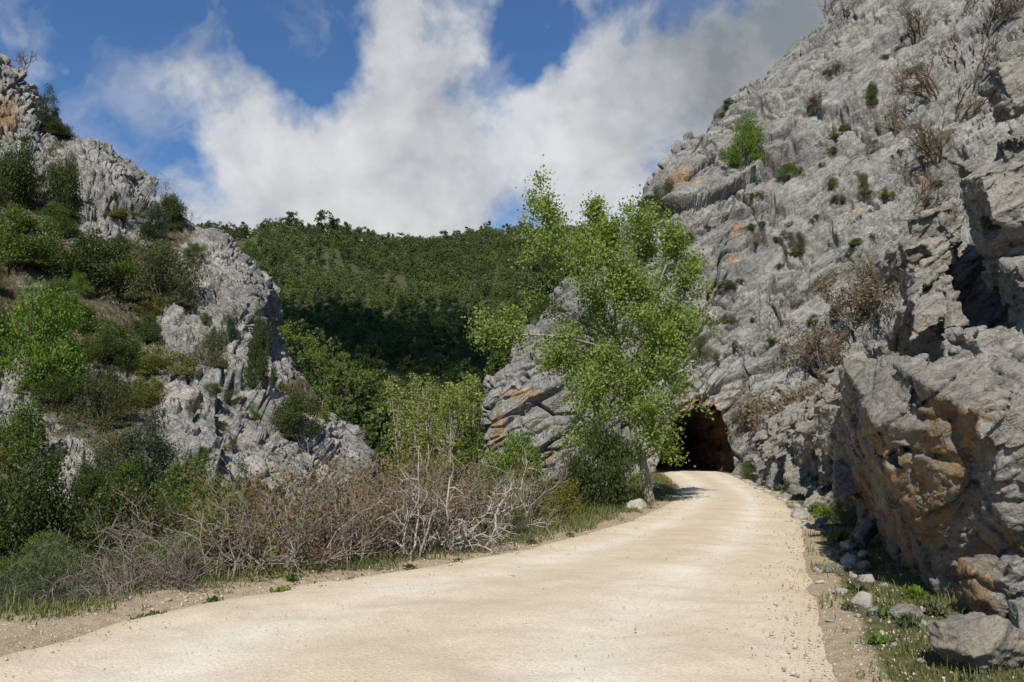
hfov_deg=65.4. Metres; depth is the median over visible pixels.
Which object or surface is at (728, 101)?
rock plant
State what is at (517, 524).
bush
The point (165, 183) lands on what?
bare tree
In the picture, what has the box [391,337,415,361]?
pine tree
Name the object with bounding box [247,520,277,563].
bush
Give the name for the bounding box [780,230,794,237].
rock plant
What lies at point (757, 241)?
bare shrub
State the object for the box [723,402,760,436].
brown shrub
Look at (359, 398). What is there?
pine tree
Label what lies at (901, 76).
bare shrub
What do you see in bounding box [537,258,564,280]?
oak tree
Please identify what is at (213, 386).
rock plant
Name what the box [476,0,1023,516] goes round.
cliff terrain
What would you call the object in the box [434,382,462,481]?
young poplar
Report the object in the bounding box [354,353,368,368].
pine tree
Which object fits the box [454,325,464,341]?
pine tree
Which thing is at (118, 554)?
bush
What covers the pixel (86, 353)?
bush
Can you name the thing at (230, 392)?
rock plant
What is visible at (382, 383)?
pine tree
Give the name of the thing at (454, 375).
pine tree
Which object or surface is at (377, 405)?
broadleaf tree
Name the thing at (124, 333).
bush
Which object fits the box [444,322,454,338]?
pine tree
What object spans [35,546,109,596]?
bush
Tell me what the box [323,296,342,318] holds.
pine tree
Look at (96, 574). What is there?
bush
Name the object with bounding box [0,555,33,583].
bush
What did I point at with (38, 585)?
bush
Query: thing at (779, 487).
weed plant
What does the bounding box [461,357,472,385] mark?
pine tree
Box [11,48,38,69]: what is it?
bare tree
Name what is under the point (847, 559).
stone
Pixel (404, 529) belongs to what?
fig tree
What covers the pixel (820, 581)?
stone
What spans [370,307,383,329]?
pine tree
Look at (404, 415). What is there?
broadleaf tree
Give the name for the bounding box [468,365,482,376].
oak tree
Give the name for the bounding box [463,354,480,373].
pine tree
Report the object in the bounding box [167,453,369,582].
bare shrub
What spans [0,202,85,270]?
bush
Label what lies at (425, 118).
sky
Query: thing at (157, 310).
bush
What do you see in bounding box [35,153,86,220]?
bush
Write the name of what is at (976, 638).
boulder
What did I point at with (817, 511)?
weed plant
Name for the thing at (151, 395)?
bush
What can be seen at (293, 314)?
oak tree
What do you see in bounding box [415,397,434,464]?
young poplar
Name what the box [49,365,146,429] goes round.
bush
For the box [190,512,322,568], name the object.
bare shrub
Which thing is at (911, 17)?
bare shrub
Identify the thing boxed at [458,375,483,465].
young poplar
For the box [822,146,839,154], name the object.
rock plant
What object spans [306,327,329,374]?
pine tree
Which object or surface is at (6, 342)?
bush
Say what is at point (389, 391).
young poplar
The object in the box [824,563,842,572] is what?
stone
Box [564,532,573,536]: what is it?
weed plant
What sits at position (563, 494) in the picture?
bush
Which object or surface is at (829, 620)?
stone
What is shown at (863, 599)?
stone
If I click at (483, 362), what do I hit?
pine tree
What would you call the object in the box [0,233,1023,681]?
ground
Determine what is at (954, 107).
rock plant
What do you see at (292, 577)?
weed plant
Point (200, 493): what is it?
bush
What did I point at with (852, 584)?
weed plant
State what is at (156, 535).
bush
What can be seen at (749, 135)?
bush
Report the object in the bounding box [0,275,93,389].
bush
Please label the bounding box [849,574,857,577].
stone
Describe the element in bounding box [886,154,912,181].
bare shrub
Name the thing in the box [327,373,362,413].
pine tree
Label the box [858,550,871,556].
stone
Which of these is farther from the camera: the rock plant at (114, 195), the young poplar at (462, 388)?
the young poplar at (462, 388)
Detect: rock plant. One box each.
[51,447,70,459]
[111,191,121,200]
[137,221,154,233]
[182,242,208,258]
[183,396,205,410]
[198,446,210,458]
[200,311,213,323]
[201,381,223,393]
[218,420,230,430]
[222,437,239,449]
[224,388,244,404]
[248,402,263,419]
[277,382,289,391]
[713,112,725,117]
[716,278,737,287]
[720,282,737,289]
[720,315,739,323]
[723,98,736,103]
[730,342,741,348]
[734,278,745,283]
[743,192,755,199]
[744,223,756,230]
[754,191,768,196]
[763,337,778,342]
[772,236,784,241]
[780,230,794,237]
[807,317,819,323]
[821,68,835,75]
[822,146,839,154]
[826,131,840,138]
[829,194,845,202]
[829,304,843,313]
[837,124,852,131]
[848,238,863,245]
[879,53,890,59]
[929,180,940,186]
[950,104,964,110]
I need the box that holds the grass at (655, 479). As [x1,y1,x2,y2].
[0,471,1023,681]
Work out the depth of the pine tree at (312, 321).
214.41 m
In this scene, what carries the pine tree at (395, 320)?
on the ground at (842, 667)
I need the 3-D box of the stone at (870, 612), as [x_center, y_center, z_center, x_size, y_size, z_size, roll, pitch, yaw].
[3.303,2.460,7.191,0.245,0.144,0.164,0,4,-29]
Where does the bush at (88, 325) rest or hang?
on the hillside
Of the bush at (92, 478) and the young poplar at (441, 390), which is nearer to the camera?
the bush at (92, 478)
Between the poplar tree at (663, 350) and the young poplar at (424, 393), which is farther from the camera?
the young poplar at (424, 393)
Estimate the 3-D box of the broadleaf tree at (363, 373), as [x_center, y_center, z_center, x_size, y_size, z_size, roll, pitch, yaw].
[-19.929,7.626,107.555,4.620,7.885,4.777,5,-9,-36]
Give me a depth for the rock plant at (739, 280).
48.61 m
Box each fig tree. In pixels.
[340,444,444,558]
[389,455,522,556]
[489,440,556,532]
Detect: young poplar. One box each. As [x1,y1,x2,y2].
[376,375,402,490]
[380,384,412,496]
[382,388,410,481]
[403,372,422,462]
[403,376,430,482]
[413,373,443,478]
[415,385,438,465]
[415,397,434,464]
[416,397,435,460]
[427,383,443,476]
[433,402,449,477]
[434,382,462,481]
[437,381,464,485]
[442,399,457,475]
[445,385,472,488]
[450,380,479,478]
[453,371,482,476]
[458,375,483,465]
[471,393,485,441]
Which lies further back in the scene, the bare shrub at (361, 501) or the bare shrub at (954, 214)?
the bare shrub at (954, 214)
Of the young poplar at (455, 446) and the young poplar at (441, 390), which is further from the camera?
the young poplar at (441, 390)
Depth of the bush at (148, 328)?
39.24 m
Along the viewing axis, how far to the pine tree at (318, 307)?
243.25 m
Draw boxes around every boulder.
[627,498,647,508]
[651,484,663,489]
[889,603,924,619]
[926,611,1023,674]
[1007,597,1023,630]
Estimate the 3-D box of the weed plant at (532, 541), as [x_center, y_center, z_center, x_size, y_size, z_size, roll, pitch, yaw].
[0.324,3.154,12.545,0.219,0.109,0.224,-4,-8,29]
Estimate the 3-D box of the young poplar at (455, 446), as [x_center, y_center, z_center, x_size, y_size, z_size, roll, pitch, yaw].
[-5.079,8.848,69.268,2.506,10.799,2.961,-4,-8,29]
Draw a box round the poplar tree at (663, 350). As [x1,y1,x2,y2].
[461,154,725,500]
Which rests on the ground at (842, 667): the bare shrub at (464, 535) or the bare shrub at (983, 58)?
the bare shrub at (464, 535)
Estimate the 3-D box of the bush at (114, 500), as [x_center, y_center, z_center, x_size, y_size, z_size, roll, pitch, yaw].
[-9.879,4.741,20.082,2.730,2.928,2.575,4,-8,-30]
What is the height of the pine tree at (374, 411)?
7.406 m
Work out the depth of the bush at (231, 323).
41.59 m
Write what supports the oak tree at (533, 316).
on the ground at (842, 667)
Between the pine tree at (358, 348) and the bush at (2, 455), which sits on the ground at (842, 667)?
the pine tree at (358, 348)
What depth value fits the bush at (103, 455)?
24.59 m
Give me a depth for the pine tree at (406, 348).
194.61 m
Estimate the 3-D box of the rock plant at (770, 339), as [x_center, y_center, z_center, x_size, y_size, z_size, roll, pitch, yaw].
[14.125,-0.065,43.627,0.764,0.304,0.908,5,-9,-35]
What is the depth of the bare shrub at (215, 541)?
9.34 m
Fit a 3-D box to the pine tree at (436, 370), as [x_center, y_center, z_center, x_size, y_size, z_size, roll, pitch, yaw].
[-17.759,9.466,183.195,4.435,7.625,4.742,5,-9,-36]
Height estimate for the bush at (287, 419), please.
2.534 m
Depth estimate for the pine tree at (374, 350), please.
197.33 m
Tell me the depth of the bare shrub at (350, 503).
11.23 m
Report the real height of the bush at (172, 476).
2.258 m
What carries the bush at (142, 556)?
on the hillside
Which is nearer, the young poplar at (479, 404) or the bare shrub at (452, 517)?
the bare shrub at (452, 517)
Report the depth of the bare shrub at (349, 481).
12.20 m
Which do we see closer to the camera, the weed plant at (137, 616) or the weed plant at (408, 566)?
the weed plant at (137, 616)
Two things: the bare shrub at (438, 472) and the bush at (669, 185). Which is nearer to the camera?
the bare shrub at (438, 472)
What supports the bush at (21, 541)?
on the hillside
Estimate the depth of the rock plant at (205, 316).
41.11 m
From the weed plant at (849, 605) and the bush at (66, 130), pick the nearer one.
the weed plant at (849, 605)
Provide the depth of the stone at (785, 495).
22.39 m
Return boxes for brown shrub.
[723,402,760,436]
[734,369,824,431]
[777,315,861,372]
[780,383,824,405]
[814,267,897,332]
[846,256,899,310]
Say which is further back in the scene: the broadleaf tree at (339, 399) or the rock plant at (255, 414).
the broadleaf tree at (339, 399)
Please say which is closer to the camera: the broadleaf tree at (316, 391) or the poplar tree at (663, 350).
the poplar tree at (663, 350)
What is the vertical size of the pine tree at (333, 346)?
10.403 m
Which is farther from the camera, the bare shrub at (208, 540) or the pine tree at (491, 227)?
the pine tree at (491, 227)
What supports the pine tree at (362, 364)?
on the ground at (842, 667)
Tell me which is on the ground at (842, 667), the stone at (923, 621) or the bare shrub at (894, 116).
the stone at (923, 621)
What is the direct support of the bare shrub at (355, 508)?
on the ground at (842, 667)
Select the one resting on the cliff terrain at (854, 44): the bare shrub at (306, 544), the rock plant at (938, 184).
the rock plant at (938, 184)
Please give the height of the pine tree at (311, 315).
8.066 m
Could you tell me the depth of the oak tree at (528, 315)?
158.74 m
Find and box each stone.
[780,493,794,499]
[790,507,810,518]
[802,521,810,528]
[813,567,821,571]
[815,518,826,523]
[815,523,822,527]
[815,580,826,583]
[820,547,840,556]
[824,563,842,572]
[825,618,836,622]
[832,587,847,594]
[839,541,858,549]
[840,554,861,565]
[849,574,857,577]
[850,591,872,607]
[853,560,872,569]
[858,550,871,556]
[858,574,874,581]
[866,606,885,617]
[916,619,926,626]
[917,658,924,662]
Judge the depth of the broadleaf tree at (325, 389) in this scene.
86.69 m
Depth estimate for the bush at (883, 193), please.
48.73 m
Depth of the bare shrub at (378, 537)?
11.28 m
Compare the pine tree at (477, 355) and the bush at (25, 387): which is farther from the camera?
the pine tree at (477, 355)
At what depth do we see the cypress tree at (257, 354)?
36.33 m
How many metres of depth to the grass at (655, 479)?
8.89 m
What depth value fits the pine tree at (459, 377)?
163.46 m
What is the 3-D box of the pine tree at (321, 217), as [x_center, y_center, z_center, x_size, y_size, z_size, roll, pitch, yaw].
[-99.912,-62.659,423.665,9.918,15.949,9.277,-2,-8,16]
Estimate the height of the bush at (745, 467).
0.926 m
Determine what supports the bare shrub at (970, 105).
on the cliff terrain at (854, 44)
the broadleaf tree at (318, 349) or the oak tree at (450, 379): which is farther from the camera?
the oak tree at (450, 379)
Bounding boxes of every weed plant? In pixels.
[127,614,140,620]
[140,609,166,616]
[205,595,223,602]
[266,585,290,592]
[282,573,299,581]
[402,563,418,569]
[525,538,537,544]
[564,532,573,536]
[771,484,784,490]
[789,492,807,500]
[807,503,823,511]
[811,505,845,518]
[827,529,850,542]
[840,600,858,611]
[846,578,870,591]
[857,553,876,565]
[862,629,891,643]
[868,604,889,619]
[890,611,923,629]
[898,584,934,599]
[922,598,947,615]
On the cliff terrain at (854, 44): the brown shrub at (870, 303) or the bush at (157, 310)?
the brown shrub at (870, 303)
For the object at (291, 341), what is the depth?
98.19 m
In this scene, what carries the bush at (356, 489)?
on the hillside
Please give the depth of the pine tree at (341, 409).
79.36 m
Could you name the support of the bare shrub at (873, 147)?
on the cliff terrain at (854, 44)
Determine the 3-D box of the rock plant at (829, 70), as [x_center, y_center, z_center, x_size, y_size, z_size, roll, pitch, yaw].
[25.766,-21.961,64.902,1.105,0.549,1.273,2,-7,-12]
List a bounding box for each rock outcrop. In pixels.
[748,339,902,518]
[812,57,1023,622]
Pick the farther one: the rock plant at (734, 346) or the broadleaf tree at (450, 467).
the broadleaf tree at (450, 467)
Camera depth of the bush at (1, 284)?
36.57 m
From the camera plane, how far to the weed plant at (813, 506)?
18.07 m
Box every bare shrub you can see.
[74,458,324,588]
[119,480,358,575]
[152,445,406,577]
[157,523,303,568]
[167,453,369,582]
[184,459,421,570]
[188,474,351,568]
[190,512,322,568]
[199,444,394,577]
[203,477,371,562]
[220,438,450,568]
[233,472,381,564]
[250,477,478,551]
[255,448,473,565]
[259,433,422,568]
[266,460,424,574]
[276,441,469,555]
[286,448,441,559]
[300,459,462,556]
[301,448,526,552]
[321,466,482,543]
[323,449,498,540]
[350,446,498,556]
[355,431,519,557]
[356,452,483,532]
[367,450,528,535]
[407,441,577,533]
[411,471,585,531]
[413,427,533,542]
[425,453,539,532]
[480,448,581,529]
[494,455,565,520]
[746,230,772,247]
[802,89,827,115]
[856,134,890,155]
[866,100,905,133]
[881,52,939,100]
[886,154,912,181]
[887,0,948,44]
[891,63,912,89]
[893,108,956,163]
[911,161,958,213]
[925,27,963,63]
[940,192,964,219]
[953,74,990,122]
[961,0,978,15]
[973,30,1023,86]
[983,0,1023,29]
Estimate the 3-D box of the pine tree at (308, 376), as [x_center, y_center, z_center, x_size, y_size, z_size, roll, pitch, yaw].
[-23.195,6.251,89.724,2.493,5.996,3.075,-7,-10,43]
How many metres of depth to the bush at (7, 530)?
19.13 m
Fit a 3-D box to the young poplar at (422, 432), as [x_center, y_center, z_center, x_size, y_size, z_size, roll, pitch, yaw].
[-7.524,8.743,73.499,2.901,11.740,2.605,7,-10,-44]
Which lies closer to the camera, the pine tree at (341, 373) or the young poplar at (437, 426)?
the young poplar at (437, 426)
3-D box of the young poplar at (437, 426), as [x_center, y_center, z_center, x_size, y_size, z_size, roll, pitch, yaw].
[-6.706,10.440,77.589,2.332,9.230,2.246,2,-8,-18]
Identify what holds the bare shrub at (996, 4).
on the cliff terrain at (854, 44)
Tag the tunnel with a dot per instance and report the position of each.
(706, 445)
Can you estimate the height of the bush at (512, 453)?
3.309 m
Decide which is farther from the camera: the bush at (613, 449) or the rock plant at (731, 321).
the rock plant at (731, 321)
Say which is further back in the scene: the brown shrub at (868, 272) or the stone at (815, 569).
the brown shrub at (868, 272)
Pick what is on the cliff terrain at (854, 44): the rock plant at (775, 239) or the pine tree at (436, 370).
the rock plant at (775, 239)
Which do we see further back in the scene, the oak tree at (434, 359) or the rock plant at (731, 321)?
the oak tree at (434, 359)
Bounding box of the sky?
[0,0,838,245]
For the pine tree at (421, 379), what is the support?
on the ground at (842, 667)
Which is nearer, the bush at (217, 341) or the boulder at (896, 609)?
the boulder at (896, 609)
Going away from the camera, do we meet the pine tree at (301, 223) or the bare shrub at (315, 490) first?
the bare shrub at (315, 490)
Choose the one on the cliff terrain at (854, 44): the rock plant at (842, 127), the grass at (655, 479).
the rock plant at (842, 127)
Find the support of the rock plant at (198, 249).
on the hillside
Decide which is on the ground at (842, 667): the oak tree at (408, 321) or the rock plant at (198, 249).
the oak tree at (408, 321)
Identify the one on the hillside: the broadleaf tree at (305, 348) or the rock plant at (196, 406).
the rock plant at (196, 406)
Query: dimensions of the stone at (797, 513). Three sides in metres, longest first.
0.516 x 0.429 x 0.412 m
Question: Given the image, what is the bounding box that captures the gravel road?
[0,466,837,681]
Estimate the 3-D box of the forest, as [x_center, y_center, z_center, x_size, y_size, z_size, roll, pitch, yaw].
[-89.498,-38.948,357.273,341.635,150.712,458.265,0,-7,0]
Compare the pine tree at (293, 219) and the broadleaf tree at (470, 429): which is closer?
the broadleaf tree at (470, 429)
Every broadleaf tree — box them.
[277,325,292,354]
[278,325,293,350]
[290,333,321,370]
[298,337,321,372]
[309,344,331,374]
[310,384,321,400]
[313,352,329,384]
[315,384,332,406]
[318,366,341,405]
[323,396,346,421]
[326,352,356,389]
[335,363,350,389]
[346,369,383,397]
[369,401,382,424]
[396,406,408,435]
[435,461,463,495]
[452,426,485,492]
[456,410,486,480]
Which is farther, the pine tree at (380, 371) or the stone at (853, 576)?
the pine tree at (380, 371)
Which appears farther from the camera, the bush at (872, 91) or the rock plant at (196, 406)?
the bush at (872, 91)
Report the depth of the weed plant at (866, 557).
10.12 m
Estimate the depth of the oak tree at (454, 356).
198.46 m
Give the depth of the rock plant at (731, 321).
47.00 m
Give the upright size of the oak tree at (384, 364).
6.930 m
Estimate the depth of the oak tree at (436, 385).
173.17 m
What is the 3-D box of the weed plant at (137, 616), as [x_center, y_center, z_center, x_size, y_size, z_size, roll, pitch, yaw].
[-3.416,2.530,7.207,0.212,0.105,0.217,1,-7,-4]
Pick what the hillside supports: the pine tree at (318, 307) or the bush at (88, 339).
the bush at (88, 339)
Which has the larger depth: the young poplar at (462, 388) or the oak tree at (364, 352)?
the oak tree at (364, 352)
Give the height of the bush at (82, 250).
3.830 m
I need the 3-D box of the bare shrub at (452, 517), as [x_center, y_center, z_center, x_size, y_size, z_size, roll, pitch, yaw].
[-1.562,2.490,11.672,3.084,1.860,2.221,3,-8,-24]
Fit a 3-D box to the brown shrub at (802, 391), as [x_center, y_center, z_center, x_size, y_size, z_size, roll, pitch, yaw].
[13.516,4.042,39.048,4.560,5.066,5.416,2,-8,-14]
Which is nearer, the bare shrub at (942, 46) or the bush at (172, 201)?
the bush at (172, 201)
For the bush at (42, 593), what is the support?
on the hillside
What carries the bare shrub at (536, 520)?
on the ground at (842, 667)
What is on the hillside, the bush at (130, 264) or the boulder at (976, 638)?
the bush at (130, 264)
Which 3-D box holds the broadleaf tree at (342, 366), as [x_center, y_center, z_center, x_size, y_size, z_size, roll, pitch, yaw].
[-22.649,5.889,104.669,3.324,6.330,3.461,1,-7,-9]
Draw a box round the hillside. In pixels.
[0,53,376,607]
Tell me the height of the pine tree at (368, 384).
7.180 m
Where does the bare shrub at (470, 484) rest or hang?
on the ground at (842, 667)
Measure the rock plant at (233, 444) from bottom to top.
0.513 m
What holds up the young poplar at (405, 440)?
on the ground at (842, 667)
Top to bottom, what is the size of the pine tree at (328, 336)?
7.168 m
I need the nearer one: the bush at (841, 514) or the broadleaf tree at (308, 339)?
the bush at (841, 514)
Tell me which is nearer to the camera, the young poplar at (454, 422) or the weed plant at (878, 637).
the weed plant at (878, 637)
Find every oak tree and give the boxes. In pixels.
[282,305,303,323]
[283,311,303,321]
[343,360,365,396]
[344,307,358,325]
[363,341,375,357]
[372,359,388,377]
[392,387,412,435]
[398,327,419,345]
[399,379,414,387]
[402,315,419,337]
[423,378,444,393]
[429,354,448,375]
[441,372,452,390]
[443,362,457,380]
[444,330,461,351]
[444,348,466,372]
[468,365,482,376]
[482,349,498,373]
[483,349,509,373]
[484,358,493,375]
[511,294,534,318]
[528,284,548,303]
[529,302,542,320]
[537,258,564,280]
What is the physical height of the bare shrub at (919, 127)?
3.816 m
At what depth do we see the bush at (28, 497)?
19.15 m
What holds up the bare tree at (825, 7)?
on the cliff terrain at (854, 44)
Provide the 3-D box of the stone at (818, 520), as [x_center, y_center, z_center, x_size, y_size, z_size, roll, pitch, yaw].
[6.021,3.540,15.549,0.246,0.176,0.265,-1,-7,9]
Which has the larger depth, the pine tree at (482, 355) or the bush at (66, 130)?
the pine tree at (482, 355)
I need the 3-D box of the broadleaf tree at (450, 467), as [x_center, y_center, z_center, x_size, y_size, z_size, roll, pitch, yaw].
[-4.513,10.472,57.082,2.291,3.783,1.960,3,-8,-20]
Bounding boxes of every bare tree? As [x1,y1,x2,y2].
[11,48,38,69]
[156,171,176,195]
[184,203,198,220]
[814,0,837,18]
[838,0,862,14]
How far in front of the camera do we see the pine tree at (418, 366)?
191.70 m
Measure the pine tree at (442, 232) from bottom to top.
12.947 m
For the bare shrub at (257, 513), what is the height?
2.008 m
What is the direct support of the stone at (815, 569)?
on the ground at (842, 667)
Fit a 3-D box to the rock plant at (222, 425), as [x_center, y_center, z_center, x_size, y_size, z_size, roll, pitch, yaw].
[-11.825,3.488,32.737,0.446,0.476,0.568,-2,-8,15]
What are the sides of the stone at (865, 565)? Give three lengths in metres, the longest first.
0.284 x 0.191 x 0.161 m
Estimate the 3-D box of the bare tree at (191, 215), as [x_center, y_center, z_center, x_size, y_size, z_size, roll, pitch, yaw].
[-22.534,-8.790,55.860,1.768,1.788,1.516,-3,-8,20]
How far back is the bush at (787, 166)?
54.40 m
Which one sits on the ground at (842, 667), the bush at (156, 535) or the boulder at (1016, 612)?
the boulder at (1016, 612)
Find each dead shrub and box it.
[25,552,116,604]
[32,504,198,598]
[35,523,177,605]
[114,519,252,592]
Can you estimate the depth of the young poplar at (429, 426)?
82.69 m
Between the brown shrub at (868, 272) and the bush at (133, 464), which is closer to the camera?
the bush at (133, 464)
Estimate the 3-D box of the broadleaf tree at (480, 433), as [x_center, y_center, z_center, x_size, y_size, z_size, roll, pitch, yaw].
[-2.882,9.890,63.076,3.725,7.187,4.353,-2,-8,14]
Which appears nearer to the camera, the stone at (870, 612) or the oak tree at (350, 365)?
the stone at (870, 612)
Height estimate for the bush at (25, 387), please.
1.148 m
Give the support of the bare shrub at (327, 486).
on the ground at (842, 667)
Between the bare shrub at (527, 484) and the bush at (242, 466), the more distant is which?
the bush at (242, 466)
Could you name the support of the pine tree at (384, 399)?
on the ground at (842, 667)
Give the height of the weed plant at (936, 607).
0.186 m
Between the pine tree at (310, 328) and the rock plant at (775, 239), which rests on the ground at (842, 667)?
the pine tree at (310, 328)
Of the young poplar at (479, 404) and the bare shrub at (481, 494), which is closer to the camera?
the bare shrub at (481, 494)
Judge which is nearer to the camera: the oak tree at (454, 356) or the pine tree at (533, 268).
the pine tree at (533, 268)
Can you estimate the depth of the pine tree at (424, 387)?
154.10 m
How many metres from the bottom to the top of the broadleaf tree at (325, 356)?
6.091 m
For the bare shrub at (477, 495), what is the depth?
16.17 m
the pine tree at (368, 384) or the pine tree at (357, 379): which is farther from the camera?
the pine tree at (357, 379)
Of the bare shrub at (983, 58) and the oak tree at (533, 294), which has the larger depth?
the oak tree at (533, 294)
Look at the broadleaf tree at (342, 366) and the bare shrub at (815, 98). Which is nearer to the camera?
the bare shrub at (815, 98)
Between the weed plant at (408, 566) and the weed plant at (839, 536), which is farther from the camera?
the weed plant at (839, 536)
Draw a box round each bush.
[0,134,43,213]
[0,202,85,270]
[0,269,8,290]
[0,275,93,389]
[0,303,21,342]
[0,334,13,355]
[0,394,60,475]
[0,442,83,560]
[0,446,17,470]
[0,479,12,513]
[0,517,38,551]
[0,527,103,607]
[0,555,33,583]
[6,527,34,552]
[12,369,55,394]
[14,571,74,601]
[16,529,84,579]
[24,370,80,412]
[29,237,59,263]
[31,489,88,545]
[34,275,80,307]
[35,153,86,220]
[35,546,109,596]
[36,201,80,237]
[42,117,79,138]
[46,225,154,294]
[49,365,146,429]
[55,302,101,334]
[57,553,124,599]
[62,470,178,560]
[67,336,94,364]
[68,270,94,294]
[68,456,114,508]
[70,362,95,390]
[71,427,165,481]
[73,542,99,573]
[80,333,110,356]
[87,329,132,369]
[88,316,148,364]
[93,456,152,497]
[97,552,139,584]
[102,251,144,281]
[102,404,189,494]
[106,205,145,222]
[106,544,128,565]
[108,231,130,251]
[115,490,231,564]
[117,352,144,372]
[118,235,212,309]
[120,372,167,406]
[120,538,156,575]
[129,310,163,343]
[131,201,170,238]
[131,294,164,316]
[133,341,199,377]
[146,480,255,576]
[147,529,182,561]
[149,190,190,229]
[150,449,242,513]
[150,541,207,579]
[162,479,206,535]
[181,322,229,369]
[222,302,240,342]
[226,452,262,525]
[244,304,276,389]
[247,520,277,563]
[271,388,323,442]
[316,403,331,423]
[327,477,374,506]
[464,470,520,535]
[468,421,565,523]
[490,503,537,534]
[537,476,586,518]
[557,411,652,509]
[650,175,674,219]
[688,331,719,363]
[718,110,769,167]
[739,460,754,478]
[774,161,805,180]
[783,230,809,256]
[820,492,856,526]
[827,177,839,188]
[856,171,872,197]
[864,81,880,107]
[878,187,896,200]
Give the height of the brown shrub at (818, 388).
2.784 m
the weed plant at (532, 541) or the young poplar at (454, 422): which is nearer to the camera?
the weed plant at (532, 541)
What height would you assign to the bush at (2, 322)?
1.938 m
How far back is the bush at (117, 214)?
48.66 m
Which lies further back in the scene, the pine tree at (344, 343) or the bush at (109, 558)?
the pine tree at (344, 343)
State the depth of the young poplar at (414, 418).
76.71 m
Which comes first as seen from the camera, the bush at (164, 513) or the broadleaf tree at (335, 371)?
the bush at (164, 513)
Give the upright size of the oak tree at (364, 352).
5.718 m
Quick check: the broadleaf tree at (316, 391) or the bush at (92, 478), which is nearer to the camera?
the bush at (92, 478)
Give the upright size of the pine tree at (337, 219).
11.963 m
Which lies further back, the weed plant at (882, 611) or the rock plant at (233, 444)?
the rock plant at (233, 444)
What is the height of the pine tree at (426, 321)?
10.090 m
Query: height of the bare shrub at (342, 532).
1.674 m
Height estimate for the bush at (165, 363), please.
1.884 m
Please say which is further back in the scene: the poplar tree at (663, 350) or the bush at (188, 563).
the poplar tree at (663, 350)
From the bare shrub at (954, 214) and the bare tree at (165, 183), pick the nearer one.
the bare shrub at (954, 214)
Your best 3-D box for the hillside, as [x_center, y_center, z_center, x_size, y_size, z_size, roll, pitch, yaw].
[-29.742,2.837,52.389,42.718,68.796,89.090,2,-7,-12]
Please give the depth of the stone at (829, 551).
11.05 m
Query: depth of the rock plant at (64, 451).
25.05 m
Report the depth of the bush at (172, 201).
52.13 m
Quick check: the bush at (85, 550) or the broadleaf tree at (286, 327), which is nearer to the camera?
the bush at (85, 550)
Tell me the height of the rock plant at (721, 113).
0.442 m
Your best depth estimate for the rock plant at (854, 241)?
46.39 m
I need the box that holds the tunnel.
[657,401,735,471]
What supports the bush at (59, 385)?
on the hillside
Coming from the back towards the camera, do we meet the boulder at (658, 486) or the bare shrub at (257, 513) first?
the boulder at (658, 486)
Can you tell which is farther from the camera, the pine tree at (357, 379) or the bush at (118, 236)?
the pine tree at (357, 379)
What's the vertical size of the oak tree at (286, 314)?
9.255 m
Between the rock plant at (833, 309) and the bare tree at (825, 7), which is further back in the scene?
the bare tree at (825, 7)
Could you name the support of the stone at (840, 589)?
on the ground at (842, 667)
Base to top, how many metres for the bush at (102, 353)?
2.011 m
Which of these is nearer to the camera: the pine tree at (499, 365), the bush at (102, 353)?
the bush at (102, 353)
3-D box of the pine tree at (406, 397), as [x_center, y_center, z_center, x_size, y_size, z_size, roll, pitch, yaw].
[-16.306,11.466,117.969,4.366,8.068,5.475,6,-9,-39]
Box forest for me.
[196,216,620,337]
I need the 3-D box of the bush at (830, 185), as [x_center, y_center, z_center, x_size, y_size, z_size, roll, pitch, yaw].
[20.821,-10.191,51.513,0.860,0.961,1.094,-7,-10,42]
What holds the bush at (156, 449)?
on the hillside
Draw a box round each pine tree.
[31,83,61,131]
[238,221,248,238]
[279,323,296,346]
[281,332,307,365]
[283,211,299,226]
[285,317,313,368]
[290,327,300,335]
[295,219,303,229]
[297,327,306,336]
[297,356,322,384]
[298,308,306,319]
[300,324,312,330]
[302,370,315,386]
[305,313,315,329]
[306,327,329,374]
[308,317,325,327]
[310,314,335,335]
[313,302,322,316]
[313,359,339,390]
[314,209,334,233]
[321,328,331,344]
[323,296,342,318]
[324,368,347,402]
[327,335,344,361]
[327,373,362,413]
[328,218,339,230]
[328,403,355,422]
[336,404,374,446]
[338,332,356,353]
[343,222,352,232]
[343,359,364,373]
[346,375,367,392]
[347,384,375,433]
[354,344,370,364]
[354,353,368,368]
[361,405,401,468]
[362,307,374,338]
[362,378,376,407]
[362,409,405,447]
[363,356,382,378]
[366,407,398,487]
[367,368,388,378]
[368,335,392,361]
[368,368,396,389]
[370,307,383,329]
[371,393,382,409]
[375,379,392,388]
[375,383,406,412]
[381,319,393,336]
[382,395,406,413]
[390,319,401,336]
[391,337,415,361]
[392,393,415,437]
[396,343,414,371]
[400,356,413,383]
[411,372,427,387]
[412,357,428,383]
[413,318,434,339]
[418,384,431,400]
[422,366,443,386]
[424,374,449,397]
[430,322,447,352]
[439,230,448,239]
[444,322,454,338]
[449,363,462,388]
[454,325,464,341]
[456,369,480,391]
[458,329,477,353]
[460,337,481,362]
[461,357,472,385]
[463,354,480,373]
[473,372,486,396]
[474,339,487,363]
[479,360,489,377]
[482,221,494,237]
[485,349,506,376]
[503,317,530,342]
[530,259,561,293]
[532,292,546,322]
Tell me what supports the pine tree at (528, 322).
on the ground at (842, 667)
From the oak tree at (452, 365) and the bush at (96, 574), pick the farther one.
the oak tree at (452, 365)
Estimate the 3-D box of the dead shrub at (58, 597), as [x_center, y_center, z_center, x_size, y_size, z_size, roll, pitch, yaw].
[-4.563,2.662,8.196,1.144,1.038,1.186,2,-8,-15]
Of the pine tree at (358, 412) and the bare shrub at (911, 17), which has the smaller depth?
the bare shrub at (911, 17)

